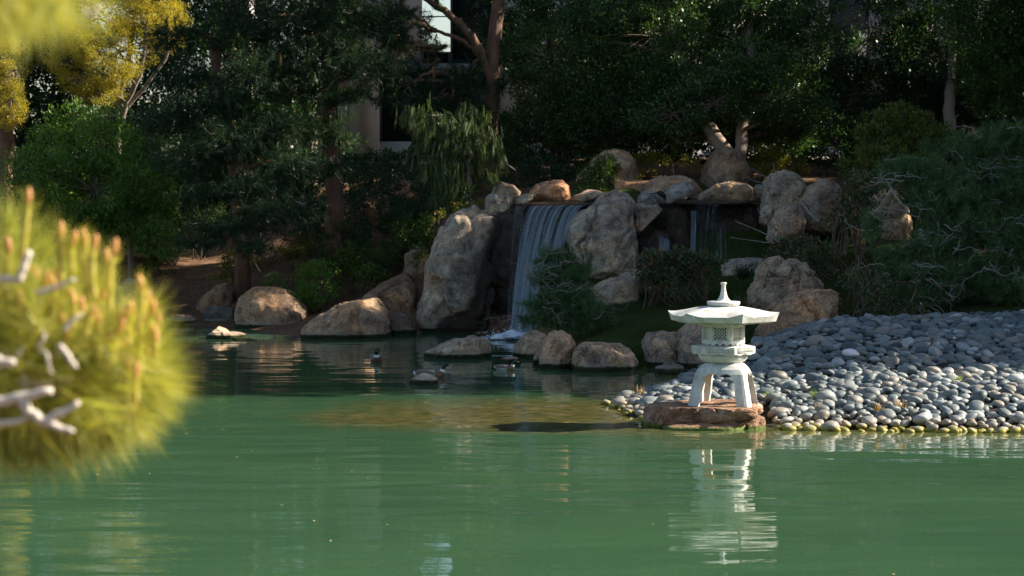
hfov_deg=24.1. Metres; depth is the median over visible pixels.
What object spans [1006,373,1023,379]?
cobble
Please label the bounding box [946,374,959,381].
cobble
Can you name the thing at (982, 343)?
cobble
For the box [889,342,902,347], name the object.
cobble
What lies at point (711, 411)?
rock slab
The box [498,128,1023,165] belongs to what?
hedge
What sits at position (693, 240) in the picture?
waterfall
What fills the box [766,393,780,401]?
cobble
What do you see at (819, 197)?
boulder
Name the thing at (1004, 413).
cobble
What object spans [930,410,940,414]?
cobble
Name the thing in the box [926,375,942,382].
cobble
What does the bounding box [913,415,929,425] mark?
cobble
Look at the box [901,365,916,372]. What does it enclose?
cobble
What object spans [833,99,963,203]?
shrub
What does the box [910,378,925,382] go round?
cobble
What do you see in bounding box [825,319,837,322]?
cobble
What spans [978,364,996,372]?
cobble
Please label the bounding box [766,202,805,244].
boulder
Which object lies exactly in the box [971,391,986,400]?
cobble
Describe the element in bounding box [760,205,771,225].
boulder
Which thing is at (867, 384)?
cobble
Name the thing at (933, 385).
cobble
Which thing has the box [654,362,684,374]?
boulder
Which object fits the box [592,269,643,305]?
boulder
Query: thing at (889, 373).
cobble
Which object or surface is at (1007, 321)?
cobbles
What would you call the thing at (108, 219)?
broadleaf tree
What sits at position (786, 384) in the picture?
cobble
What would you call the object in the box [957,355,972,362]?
cobble
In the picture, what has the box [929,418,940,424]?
cobble
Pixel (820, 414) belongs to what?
cobble
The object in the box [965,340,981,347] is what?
cobble
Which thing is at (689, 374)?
cobble
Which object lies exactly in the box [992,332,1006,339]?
cobble
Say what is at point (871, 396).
cobble
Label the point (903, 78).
broadleaf tree
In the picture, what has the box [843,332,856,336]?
cobble
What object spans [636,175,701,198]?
boulder
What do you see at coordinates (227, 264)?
shrub
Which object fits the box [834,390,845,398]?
cobble
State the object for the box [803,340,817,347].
cobble
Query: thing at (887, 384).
cobble
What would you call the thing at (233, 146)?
pine tree
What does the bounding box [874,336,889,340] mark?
cobble
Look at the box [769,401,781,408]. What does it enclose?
cobble
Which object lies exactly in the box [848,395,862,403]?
cobble
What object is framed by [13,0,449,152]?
sky
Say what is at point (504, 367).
duck
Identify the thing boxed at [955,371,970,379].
cobble
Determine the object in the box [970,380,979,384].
cobble
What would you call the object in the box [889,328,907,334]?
cobble
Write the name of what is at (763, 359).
cobble
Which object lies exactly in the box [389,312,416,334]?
boulder
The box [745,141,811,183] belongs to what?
shrub
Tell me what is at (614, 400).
cobble
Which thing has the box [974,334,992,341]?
cobble
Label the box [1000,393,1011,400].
cobble
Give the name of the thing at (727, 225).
boulder
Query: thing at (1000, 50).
broadleaf tree
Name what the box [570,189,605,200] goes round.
boulder
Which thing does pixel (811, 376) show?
cobble
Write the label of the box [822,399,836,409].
cobble
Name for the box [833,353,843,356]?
cobble
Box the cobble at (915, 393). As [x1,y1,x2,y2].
[910,392,921,395]
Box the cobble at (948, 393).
[941,389,957,400]
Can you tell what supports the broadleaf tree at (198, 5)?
on the ground at (192, 280)
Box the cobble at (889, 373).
[884,371,897,375]
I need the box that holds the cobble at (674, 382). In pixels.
[671,379,679,384]
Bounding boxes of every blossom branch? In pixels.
[729,207,795,243]
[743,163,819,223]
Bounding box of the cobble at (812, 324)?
[807,323,819,326]
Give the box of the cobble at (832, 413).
[829,410,835,417]
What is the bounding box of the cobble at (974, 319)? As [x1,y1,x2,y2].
[966,317,982,322]
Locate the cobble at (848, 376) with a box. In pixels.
[841,373,854,379]
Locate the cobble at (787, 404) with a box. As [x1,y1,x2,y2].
[779,401,793,408]
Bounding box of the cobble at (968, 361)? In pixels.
[961,359,975,363]
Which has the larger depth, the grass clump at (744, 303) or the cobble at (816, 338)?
the grass clump at (744, 303)
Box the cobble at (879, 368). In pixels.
[870,366,884,372]
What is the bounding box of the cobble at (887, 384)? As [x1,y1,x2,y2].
[880,381,893,388]
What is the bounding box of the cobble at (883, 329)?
[873,326,891,332]
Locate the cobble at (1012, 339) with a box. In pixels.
[1004,337,1019,342]
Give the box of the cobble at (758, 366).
[749,361,769,371]
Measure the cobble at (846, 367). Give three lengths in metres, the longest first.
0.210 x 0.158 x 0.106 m
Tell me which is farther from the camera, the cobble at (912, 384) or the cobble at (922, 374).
the cobble at (922, 374)
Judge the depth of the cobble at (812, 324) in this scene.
31.19 m
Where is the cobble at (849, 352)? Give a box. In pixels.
[842,349,858,355]
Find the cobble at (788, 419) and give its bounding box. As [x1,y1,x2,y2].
[780,416,793,424]
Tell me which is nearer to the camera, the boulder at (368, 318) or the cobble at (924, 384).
the cobble at (924, 384)
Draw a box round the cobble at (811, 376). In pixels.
[805,373,820,380]
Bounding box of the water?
[0,325,1023,575]
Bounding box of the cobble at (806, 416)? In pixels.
[799,412,812,421]
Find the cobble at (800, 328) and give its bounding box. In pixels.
[794,325,807,331]
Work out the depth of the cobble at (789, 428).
25.41 m
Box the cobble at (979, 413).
[971,410,984,418]
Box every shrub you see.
[12,187,229,278]
[150,290,174,306]
[207,229,316,291]
[247,154,504,278]
[263,257,344,314]
[312,209,443,296]
[317,154,464,244]
[433,198,484,231]
[497,152,576,188]
[574,152,622,191]
[630,244,728,309]
[633,145,701,179]
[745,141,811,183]
[761,207,892,281]
[821,168,885,257]
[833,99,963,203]
[835,263,946,316]
[908,186,1023,305]
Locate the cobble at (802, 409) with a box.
[795,406,807,413]
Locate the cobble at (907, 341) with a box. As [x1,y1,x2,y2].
[901,337,914,347]
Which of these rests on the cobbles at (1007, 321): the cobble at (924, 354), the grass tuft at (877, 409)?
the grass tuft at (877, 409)
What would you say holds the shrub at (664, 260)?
on the ground at (192, 280)
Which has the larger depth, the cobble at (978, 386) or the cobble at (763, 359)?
the cobble at (763, 359)
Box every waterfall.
[478,205,581,339]
[658,236,669,251]
[690,211,721,257]
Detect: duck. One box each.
[370,348,382,361]
[411,362,451,377]
[493,360,518,369]
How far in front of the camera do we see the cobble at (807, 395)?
26.65 m
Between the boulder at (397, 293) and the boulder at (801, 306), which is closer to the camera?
the boulder at (801, 306)
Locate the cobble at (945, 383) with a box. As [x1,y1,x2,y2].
[941,381,950,386]
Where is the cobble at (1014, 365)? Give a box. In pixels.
[1009,364,1018,367]
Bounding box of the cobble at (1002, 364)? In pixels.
[997,362,1008,366]
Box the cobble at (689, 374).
[681,372,694,377]
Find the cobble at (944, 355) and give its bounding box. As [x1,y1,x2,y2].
[940,354,954,357]
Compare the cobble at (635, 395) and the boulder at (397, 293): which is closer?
the cobble at (635, 395)
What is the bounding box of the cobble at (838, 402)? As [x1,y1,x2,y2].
[835,399,845,406]
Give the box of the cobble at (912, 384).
[905,382,917,388]
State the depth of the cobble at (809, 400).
26.46 m
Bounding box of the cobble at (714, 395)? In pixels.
[711,392,719,397]
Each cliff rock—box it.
[489,200,594,314]
[649,197,763,235]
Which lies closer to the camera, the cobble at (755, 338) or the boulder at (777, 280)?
the cobble at (755, 338)
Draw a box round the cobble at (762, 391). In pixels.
[756,388,775,393]
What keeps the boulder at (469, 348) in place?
in the water
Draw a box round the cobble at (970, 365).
[965,363,977,367]
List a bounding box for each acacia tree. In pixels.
[0,23,31,220]
[37,0,192,166]
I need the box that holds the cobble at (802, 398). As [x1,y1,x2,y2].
[796,395,807,402]
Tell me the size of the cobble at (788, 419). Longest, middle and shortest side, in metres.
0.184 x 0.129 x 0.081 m
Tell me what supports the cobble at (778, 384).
on the ground at (192, 280)
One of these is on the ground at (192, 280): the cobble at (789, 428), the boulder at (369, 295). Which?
the boulder at (369, 295)
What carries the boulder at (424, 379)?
in the water
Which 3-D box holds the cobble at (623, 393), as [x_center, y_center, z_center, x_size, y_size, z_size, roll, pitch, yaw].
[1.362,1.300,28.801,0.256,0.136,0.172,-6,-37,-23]
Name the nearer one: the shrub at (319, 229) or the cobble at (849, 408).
the cobble at (849, 408)
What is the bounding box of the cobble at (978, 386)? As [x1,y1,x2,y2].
[972,385,983,388]
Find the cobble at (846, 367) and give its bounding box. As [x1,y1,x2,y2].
[841,365,853,370]
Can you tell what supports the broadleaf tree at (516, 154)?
on the ground at (192, 280)
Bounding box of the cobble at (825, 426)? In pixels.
[820,421,839,430]
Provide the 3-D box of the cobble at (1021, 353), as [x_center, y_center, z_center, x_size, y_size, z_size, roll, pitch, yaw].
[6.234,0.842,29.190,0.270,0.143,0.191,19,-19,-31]
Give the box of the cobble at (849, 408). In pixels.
[843,404,855,411]
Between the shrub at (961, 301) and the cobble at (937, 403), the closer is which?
the cobble at (937, 403)
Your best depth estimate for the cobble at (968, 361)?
28.71 m
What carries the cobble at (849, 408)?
on the ground at (192, 280)
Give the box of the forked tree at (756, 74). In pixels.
[481,0,849,161]
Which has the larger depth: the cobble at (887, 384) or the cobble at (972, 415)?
the cobble at (887, 384)
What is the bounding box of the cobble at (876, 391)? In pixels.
[859,387,879,395]
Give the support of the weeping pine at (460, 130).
on the ground at (192, 280)
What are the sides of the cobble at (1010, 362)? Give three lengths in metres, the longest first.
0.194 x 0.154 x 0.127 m
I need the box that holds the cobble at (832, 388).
[826,385,837,391]
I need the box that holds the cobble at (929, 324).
[920,322,937,327]
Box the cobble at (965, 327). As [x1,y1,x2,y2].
[956,325,971,330]
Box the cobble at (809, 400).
[803,399,814,402]
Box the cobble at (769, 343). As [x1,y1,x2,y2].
[763,340,778,347]
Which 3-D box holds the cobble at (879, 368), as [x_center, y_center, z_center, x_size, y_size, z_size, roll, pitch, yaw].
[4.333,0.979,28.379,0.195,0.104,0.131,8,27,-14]
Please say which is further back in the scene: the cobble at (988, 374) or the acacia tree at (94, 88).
the acacia tree at (94, 88)
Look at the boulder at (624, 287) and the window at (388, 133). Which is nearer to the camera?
the boulder at (624, 287)
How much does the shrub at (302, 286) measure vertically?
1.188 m
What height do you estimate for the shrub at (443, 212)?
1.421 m
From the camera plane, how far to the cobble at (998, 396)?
26.28 m
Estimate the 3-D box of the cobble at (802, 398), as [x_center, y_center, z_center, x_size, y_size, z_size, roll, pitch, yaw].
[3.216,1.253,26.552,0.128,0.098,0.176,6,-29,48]
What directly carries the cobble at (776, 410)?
on the ground at (192, 280)
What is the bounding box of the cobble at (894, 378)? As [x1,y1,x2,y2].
[885,376,898,381]
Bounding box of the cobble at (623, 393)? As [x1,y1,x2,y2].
[616,390,633,396]
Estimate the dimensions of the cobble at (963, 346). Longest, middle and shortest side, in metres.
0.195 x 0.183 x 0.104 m
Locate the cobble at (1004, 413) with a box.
[998,408,1011,418]
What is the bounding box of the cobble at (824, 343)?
[821,340,834,347]
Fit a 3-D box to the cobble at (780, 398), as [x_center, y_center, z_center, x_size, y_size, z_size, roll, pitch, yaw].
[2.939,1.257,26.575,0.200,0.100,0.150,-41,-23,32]
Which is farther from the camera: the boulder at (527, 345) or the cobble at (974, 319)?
the boulder at (527, 345)
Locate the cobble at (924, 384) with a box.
[917,381,930,388]
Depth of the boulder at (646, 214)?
42.42 m
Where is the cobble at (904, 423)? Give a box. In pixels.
[899,420,908,427]
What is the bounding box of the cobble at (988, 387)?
[982,384,998,390]
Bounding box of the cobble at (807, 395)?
[801,393,812,398]
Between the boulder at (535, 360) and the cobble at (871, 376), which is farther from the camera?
the boulder at (535, 360)
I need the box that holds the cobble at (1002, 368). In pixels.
[995,366,1008,371]
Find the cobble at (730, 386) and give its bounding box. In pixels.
[725,383,733,389]
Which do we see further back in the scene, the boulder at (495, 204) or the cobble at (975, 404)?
the boulder at (495, 204)
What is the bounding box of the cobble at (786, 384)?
[779,380,797,389]
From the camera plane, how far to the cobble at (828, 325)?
30.97 m
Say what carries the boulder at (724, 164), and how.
on the ground at (192, 280)
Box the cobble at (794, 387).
[785,385,799,390]
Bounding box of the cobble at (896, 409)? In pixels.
[887,405,900,413]
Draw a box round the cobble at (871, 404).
[867,402,880,409]
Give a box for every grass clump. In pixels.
[730,261,755,279]
[732,292,752,307]
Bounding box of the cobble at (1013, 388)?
[1004,385,1017,391]
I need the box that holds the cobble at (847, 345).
[841,342,858,348]
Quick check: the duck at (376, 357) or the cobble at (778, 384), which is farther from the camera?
the duck at (376, 357)
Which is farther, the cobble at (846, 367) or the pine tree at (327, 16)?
the pine tree at (327, 16)
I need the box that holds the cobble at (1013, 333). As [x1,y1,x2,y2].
[1008,331,1020,335]
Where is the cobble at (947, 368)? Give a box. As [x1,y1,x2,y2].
[941,367,953,371]
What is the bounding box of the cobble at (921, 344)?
[912,342,928,347]
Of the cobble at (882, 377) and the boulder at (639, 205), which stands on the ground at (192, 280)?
the cobble at (882, 377)
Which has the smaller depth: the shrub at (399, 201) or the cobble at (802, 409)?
the cobble at (802, 409)
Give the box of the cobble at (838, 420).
[831,418,842,424]
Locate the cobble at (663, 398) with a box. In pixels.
[656,395,672,401]
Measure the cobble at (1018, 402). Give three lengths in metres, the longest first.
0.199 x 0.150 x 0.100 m
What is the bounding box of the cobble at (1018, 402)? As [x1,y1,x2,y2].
[1014,400,1023,407]
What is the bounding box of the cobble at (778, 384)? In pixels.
[773,381,783,387]
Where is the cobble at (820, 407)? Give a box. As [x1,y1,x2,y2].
[815,404,828,410]
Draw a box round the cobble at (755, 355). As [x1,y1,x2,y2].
[748,352,761,359]
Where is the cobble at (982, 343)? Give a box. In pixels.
[979,341,987,345]
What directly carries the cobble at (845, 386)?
on the ground at (192, 280)
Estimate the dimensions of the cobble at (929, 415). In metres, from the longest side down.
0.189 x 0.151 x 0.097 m
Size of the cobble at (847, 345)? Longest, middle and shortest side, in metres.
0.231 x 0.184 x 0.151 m
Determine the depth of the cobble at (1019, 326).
31.59 m
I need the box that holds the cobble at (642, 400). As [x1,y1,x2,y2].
[638,396,656,404]
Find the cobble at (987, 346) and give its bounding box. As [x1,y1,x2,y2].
[980,344,993,350]
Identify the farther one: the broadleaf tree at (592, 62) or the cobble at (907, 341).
the broadleaf tree at (592, 62)
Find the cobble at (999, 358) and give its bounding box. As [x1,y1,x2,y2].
[991,355,1008,362]
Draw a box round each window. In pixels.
[379,74,432,141]
[421,52,449,62]
[433,74,484,140]
[450,0,491,62]
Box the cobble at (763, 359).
[757,357,770,362]
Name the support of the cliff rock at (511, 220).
on the ground at (192, 280)
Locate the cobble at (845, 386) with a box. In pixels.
[840,383,857,391]
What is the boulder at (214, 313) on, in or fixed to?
on the ground at (192, 280)
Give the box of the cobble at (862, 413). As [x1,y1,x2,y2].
[857,410,869,415]
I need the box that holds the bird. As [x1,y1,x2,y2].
[649,191,665,201]
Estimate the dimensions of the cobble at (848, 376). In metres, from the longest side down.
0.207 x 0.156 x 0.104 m
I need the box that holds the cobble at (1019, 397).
[1012,394,1023,399]
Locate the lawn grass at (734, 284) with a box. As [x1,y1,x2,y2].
[572,246,874,368]
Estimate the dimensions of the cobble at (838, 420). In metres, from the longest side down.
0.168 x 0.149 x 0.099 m
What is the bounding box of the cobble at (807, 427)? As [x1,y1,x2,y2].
[803,424,818,430]
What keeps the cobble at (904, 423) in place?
on the ground at (192, 280)
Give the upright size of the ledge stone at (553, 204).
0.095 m
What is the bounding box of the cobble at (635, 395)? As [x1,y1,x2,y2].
[630,394,641,397]
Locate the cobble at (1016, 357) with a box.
[1009,355,1023,360]
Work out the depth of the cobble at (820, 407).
26.04 m
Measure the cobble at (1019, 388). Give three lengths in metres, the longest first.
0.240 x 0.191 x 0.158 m
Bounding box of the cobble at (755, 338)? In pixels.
[751,336,762,342]
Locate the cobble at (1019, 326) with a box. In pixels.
[1014,324,1023,328]
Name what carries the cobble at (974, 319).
on the ground at (192, 280)
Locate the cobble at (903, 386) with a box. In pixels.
[893,385,907,389]
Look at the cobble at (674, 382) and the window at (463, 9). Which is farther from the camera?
the window at (463, 9)
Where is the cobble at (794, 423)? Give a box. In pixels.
[791,421,800,426]
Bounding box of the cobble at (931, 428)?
[924,424,937,431]
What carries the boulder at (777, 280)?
on the ground at (192, 280)
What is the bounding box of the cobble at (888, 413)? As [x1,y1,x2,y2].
[874,408,895,418]
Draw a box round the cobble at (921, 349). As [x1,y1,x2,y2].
[915,346,928,353]
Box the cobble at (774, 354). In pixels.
[766,350,782,358]
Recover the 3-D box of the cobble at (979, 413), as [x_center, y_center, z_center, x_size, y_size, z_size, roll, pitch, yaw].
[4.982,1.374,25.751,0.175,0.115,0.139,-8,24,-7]
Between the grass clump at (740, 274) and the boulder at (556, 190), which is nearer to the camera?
the grass clump at (740, 274)
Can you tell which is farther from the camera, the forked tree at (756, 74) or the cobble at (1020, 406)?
the forked tree at (756, 74)
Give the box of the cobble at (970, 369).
[961,367,977,372]
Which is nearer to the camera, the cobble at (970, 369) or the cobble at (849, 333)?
the cobble at (970, 369)
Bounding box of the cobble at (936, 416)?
[931,413,940,419]
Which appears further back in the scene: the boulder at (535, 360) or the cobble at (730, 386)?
the boulder at (535, 360)
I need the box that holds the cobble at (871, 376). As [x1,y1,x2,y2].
[862,373,874,382]
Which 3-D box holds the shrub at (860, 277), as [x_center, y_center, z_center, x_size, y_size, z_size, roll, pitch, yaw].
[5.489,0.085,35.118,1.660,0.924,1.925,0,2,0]
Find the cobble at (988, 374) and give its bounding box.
[980,371,993,377]
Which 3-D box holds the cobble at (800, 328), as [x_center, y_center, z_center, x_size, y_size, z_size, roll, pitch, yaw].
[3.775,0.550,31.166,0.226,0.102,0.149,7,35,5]
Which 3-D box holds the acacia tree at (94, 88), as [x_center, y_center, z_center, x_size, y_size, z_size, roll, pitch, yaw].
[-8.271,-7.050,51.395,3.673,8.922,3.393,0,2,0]
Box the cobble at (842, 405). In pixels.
[837,402,854,407]
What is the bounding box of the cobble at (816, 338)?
[807,335,825,344]
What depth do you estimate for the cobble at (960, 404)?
26.03 m
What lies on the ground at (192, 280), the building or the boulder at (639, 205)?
the building
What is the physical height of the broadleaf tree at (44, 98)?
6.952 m
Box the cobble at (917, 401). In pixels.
[907,396,923,405]
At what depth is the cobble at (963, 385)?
27.00 m
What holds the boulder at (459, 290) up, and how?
on the ground at (192, 280)
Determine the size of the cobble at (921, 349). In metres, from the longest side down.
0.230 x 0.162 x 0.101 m
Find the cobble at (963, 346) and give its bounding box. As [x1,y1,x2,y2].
[956,342,969,350]
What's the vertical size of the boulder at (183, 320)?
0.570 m
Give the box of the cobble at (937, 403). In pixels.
[931,400,944,409]
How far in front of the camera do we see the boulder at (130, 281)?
45.66 m
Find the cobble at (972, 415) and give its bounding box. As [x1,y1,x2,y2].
[965,413,976,418]
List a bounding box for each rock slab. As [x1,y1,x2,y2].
[641,399,762,427]
[662,423,746,430]
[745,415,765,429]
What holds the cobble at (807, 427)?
in the water
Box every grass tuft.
[629,385,643,394]
[874,401,886,410]
[892,399,907,410]
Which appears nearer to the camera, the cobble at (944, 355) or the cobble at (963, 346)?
the cobble at (944, 355)
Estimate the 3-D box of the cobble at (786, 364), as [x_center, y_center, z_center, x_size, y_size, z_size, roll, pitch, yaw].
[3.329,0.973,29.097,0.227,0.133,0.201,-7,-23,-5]
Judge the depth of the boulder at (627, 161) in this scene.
45.35 m
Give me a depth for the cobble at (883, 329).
30.68 m
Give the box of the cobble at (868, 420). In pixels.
[861,416,876,425]
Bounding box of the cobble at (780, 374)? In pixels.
[767,371,786,378]
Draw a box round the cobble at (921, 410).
[918,408,930,413]
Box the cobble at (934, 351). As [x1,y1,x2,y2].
[928,346,942,356]
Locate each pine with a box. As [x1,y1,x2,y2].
[394,90,514,224]
[488,224,625,335]
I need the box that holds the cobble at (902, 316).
[895,313,910,319]
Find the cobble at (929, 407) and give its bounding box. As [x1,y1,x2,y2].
[921,404,936,410]
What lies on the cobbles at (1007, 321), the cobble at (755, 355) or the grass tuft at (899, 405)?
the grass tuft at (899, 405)
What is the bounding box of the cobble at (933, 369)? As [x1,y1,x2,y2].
[924,366,941,372]
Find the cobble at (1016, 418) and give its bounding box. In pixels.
[1010,413,1023,422]
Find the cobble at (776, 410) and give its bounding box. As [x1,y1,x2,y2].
[767,407,789,418]
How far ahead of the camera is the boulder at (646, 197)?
43.14 m
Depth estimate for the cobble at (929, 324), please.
31.32 m
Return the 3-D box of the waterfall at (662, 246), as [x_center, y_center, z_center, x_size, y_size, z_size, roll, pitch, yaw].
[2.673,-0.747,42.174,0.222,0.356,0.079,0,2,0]
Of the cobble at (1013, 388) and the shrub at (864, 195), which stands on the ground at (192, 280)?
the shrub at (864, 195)
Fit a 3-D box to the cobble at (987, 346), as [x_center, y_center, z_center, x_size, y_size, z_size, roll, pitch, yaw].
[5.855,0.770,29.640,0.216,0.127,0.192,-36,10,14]
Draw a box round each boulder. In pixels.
[113,278,144,309]
[166,314,196,324]
[196,283,234,312]
[203,305,234,322]
[206,326,245,338]
[232,337,257,340]
[234,286,307,328]
[300,297,390,338]
[344,201,381,239]
[362,272,417,313]
[363,293,377,298]
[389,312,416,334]
[402,246,429,277]
[409,373,437,384]
[416,204,499,332]
[423,337,491,358]
[485,194,512,215]
[491,182,520,202]
[500,356,520,363]
[512,330,545,358]
[515,193,533,205]
[529,180,570,201]
[532,351,539,364]
[539,330,575,368]
[564,189,638,278]
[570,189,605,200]
[571,341,639,372]
[576,149,637,184]
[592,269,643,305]
[613,180,647,188]
[633,203,645,216]
[634,204,661,234]
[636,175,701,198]
[636,191,661,204]
[636,258,675,274]
[637,229,676,258]
[641,330,677,366]
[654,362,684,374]
[660,182,693,204]
[663,206,693,245]
[675,323,704,368]
[697,181,754,201]
[700,146,750,186]
[717,205,757,233]
[721,257,764,275]
[746,255,820,311]
[751,184,762,207]
[753,288,838,337]
[759,169,806,224]
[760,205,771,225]
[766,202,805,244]
[799,178,843,235]
[867,187,912,239]
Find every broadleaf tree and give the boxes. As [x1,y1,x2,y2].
[0,1,226,219]
[0,95,191,277]
[109,0,368,223]
[249,0,371,195]
[468,1,607,177]
[472,0,867,162]
[784,0,1022,175]
[799,0,1023,161]
[919,0,1023,128]
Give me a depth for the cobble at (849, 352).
29.20 m
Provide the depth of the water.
20.60 m
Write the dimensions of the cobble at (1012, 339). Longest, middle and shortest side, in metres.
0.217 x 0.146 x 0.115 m
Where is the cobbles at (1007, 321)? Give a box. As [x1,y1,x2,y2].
[600,309,1023,433]
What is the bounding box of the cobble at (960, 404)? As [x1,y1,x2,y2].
[952,402,964,407]
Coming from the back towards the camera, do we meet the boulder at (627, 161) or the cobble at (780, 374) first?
the boulder at (627, 161)
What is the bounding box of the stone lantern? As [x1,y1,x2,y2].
[668,282,778,406]
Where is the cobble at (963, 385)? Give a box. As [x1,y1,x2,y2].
[956,382,969,388]
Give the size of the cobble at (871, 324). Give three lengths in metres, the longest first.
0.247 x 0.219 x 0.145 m
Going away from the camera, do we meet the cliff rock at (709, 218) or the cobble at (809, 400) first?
the cobble at (809, 400)
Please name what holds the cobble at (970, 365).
on the ground at (192, 280)
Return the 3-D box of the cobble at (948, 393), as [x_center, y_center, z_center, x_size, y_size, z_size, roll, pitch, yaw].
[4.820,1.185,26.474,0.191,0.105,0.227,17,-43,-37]
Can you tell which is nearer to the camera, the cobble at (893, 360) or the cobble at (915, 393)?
the cobble at (915, 393)
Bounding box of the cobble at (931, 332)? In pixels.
[925,331,936,334]
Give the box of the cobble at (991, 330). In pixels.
[981,328,997,332]
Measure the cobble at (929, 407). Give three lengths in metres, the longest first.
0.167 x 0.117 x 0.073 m
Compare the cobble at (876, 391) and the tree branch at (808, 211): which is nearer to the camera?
the cobble at (876, 391)
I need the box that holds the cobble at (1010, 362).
[1003,360,1018,364]
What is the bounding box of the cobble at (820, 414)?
[813,409,829,420]
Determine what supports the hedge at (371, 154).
on the ground at (192, 280)
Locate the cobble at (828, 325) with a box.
[820,322,835,329]
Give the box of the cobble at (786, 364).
[780,362,794,367]
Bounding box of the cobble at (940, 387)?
[936,384,948,391]
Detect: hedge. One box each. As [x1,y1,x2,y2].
[2,142,421,240]
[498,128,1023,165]
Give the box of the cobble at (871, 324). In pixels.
[861,322,876,326]
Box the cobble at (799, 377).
[793,374,805,380]
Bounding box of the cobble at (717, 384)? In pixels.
[712,381,727,387]
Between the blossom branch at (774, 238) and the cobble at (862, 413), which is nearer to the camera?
the cobble at (862, 413)
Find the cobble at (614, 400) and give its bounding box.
[610,397,625,403]
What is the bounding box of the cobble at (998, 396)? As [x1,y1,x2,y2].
[994,393,1007,399]
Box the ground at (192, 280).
[0,158,1023,430]
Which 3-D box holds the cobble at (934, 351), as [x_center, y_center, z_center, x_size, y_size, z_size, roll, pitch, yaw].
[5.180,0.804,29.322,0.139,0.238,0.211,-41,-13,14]
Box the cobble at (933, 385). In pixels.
[930,383,938,388]
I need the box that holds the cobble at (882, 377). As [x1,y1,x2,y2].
[875,374,888,380]
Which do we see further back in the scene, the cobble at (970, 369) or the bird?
the bird
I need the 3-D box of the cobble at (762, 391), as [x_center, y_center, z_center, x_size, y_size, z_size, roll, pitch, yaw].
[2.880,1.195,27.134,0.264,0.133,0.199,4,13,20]
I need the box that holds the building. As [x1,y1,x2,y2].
[225,0,1015,171]
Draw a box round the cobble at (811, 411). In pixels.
[805,409,816,415]
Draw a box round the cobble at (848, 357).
[843,356,854,359]
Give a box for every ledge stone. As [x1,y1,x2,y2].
[515,202,588,206]
[673,200,753,205]
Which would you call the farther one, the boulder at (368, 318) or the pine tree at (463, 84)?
the pine tree at (463, 84)
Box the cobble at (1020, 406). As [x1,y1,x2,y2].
[1017,402,1023,410]
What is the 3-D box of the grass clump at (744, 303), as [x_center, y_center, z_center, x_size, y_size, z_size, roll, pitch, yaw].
[3.536,0.207,36.931,0.444,0.330,0.386,1,3,27]
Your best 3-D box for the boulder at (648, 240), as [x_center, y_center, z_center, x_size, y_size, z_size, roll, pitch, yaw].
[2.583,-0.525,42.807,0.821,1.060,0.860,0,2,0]
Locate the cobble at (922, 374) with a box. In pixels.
[916,371,926,377]
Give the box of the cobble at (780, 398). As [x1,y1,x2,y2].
[770,396,785,403]
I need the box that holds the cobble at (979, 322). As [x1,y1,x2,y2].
[977,320,990,326]
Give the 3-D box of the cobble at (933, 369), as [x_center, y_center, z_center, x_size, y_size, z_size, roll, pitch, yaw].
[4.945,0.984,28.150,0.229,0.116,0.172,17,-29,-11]
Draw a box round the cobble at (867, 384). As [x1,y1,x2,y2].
[862,383,872,386]
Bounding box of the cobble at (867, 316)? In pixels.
[864,313,876,319]
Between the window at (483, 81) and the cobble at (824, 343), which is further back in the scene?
the window at (483, 81)
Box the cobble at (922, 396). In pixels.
[917,394,929,399]
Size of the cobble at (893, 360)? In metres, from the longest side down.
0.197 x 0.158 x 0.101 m
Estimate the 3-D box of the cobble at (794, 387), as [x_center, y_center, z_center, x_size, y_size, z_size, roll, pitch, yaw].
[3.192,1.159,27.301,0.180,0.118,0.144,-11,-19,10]
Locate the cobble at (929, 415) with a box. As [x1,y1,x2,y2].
[918,412,931,417]
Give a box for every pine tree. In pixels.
[0,0,207,501]
[126,10,332,301]
[195,0,419,288]
[333,0,519,195]
[836,113,1023,308]
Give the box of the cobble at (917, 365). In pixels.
[910,362,923,369]
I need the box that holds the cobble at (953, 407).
[948,404,959,412]
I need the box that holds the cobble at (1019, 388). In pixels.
[1016,384,1023,391]
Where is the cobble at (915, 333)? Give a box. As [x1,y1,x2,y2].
[912,330,926,337]
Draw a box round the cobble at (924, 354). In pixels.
[915,353,929,356]
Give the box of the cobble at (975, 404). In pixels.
[968,400,983,409]
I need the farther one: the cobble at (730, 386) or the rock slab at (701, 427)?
the cobble at (730, 386)
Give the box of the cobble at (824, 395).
[815,390,835,399]
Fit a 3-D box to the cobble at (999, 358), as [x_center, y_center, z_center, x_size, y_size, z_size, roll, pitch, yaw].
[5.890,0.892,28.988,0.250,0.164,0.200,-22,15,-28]
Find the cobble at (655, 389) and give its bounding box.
[650,387,665,392]
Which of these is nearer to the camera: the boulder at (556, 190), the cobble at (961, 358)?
the cobble at (961, 358)
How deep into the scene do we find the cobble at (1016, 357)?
29.04 m
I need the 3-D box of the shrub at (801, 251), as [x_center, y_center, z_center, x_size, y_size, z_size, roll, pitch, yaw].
[5.113,-0.687,38.805,2.156,1.245,1.648,1,3,20]
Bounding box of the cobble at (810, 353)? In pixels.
[806,349,823,356]
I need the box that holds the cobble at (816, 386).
[809,383,822,391]
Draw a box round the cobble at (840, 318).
[834,316,848,321]
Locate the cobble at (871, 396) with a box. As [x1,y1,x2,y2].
[862,393,876,400]
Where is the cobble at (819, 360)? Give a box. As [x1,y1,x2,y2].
[813,358,827,363]
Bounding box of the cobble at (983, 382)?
[976,380,989,385]
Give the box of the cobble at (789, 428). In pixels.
[782,425,796,430]
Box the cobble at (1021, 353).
[1015,351,1023,356]
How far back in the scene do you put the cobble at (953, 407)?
25.98 m
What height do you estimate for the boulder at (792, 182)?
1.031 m
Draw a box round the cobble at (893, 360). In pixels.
[885,356,898,366]
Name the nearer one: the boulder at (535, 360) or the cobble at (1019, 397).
the cobble at (1019, 397)
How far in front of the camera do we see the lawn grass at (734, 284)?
38.03 m
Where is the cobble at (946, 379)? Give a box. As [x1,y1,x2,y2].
[940,378,951,381]

